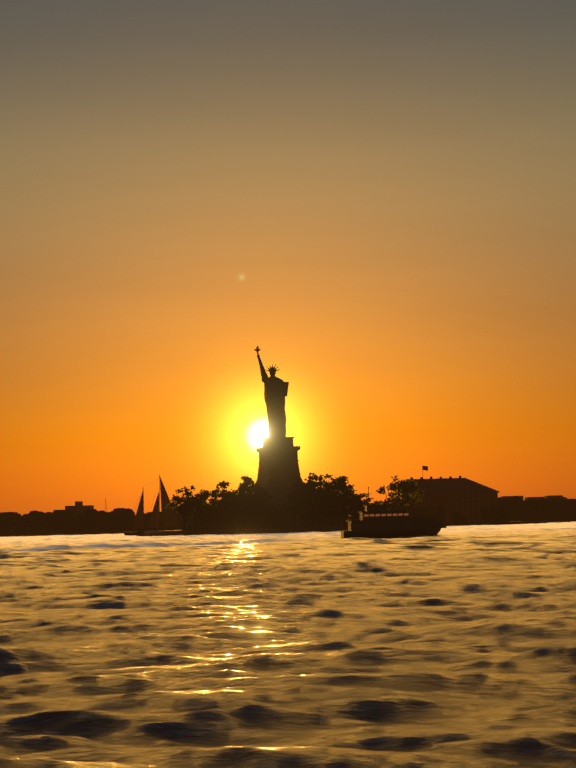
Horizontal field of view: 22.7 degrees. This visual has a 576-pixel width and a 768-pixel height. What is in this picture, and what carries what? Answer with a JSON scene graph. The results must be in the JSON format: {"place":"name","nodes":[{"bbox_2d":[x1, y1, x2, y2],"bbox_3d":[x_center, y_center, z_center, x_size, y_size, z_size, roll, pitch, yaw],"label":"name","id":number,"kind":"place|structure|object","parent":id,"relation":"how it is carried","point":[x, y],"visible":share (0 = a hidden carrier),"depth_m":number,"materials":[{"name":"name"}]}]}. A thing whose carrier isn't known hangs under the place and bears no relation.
{"place":"outdoors","nodes":[
{"label":"outdoors","id":0,"kind":"place"},
{"bbox_2d":[0,522,575,767],"bbox_3d":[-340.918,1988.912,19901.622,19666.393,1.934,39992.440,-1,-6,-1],"label":"water","id":1,"kind":"structure","parent":0,"point":[452,646],"depth_m":34.91,"materials":[{"name":"brown liquid"}]},
{"bbox_2d":[121,474,180,535],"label":"schooner","id":2,"kind":"object","parent":1,"relation":"on","point":[169,518],"visible":0.83,"depth_m":794.88,"materials":[{"name":"brown wood"}]},
{"bbox_2d":[144,526,347,535],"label":"seawall","id":3,"kind":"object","parent":1,"relation":"in","point":[265,530],"visible":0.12,"depth_m":628.23,"materials":[{"name":"stone"}]},
{"bbox_2d":[136,526,446,535],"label":"island shore rocks","id":4,"kind":"object","parent":1,"relation":"in","point":[291,531],"visible":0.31,"depth_m":626.75,"materials":[{"name":"stone"}]},
{"bbox_2d":[341,487,443,538],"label":"tour boat","id":5,"kind":"object","parent":1,"relation":"on","point":[378,520],"visible":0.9,"depth_m":285.63,"materials":[{"name":"paint"}]},
{"bbox_2d":[364,513,408,516],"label":"boat windows","id":6,"kind":"structure","parent":5,"relation":"in","point":[400,514],"depth_m":285.99,"materials":[{"name":"glass"}]},
{"bbox_2d":[0,521,575,536],"bbox_3d":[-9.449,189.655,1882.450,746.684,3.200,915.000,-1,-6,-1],"label":"shore ground","id":7,"kind":"structure","parent":0,"point":[83,533],"depth_m":1425.38,"materials":[{"name":"stone"}]},
{"bbox_2d":[0,508,184,534],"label":"distant tree line","id":8,"kind":"object","parent":7,"relation":"on","point":[89,520],"visible":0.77,"depth_m":1441.94,"materials":[{"name":"plant"}]},
{"bbox_2d":[0,495,561,516],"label":"buildings","id":9,"kind":"structure","parent":7,"relation":"on","point":[79,508],"depth_m":1482.47,"materials":[{"name":"concrete"}]},
{"bbox_2d":[59,497,560,515],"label":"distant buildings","id":10,"kind":"structure","parent":9,"relation":"in","point":[520,497],"materials":[{"name":"black glass"}]},
{"bbox_2d":[0,0,575,515],"label":"sky","id":11,"kind":"structure","parent":0,"point":[376,198],"materials":[{"name":"orange"}]},
{"bbox_2d":[165,472,423,529],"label":"island trees","id":12,"kind":"object","parent":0,"point":[302,491],"materials":[{"name":"plant"}]},
{"bbox_2d":[443,521,546,525],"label":"shoreline","id":13,"kind":"structure","parent":0,"point":[493,523],"depth_m":1064.67,"materials":[{"name":"stone"}]},
{"bbox_2d":[387,501,512,522],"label":"bushes","id":14,"kind":"object","parent":13,"relation":"on","point":[501,513],"visible":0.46,"depth_m":1093.49,"materials":[{"name":"plant"}]},
{"bbox_2d":[402,465,499,522],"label":"building","id":15,"kind":"structure","parent":13,"relation":"on","point":[468,499],"depth_m":1097.15,"materials":[{"name":"brick"}]},
{"bbox_2d":[412,493,496,521],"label":"building windows","id":16,"kind":"structure","parent":15,"relation":"in","point":[473,494],"materials":[{"name":"black glass"}]},
{"bbox_2d":[498,496,575,521],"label":"distant tree line","id":17,"kind":"object","parent":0,"point":[563,509],"visible":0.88,"depth_m":1304.62,"materials":[{"name":"plant"}]},
{"label":"island ground","id":18,"kind":"structure","parent":0,"visible":0},
{"bbox_2d":[182,492,369,529],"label":"fort wood","id":19,"kind":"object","parent":18,"relation":"on","point":[280,516],"visible":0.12,"depth_m":668.30,"materials":[{"name":"stone"}]},
{"bbox_2d":[254,437,302,491],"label":"pedestal","id":20,"kind":"object","parent":19,"relation":"on","point":[278,469],"visible":0.98,"depth_m":697.26,"materials":[{"name":"stone"}]},
{"bbox_2d":[254,346,288,436],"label":"statue of liberty","id":21,"kind":"object","parent":20,"relation":"on","point":[275,390],"visible":0.98,"depth_m":704.35,"materials":[{"name":"black metal"}]}
]}

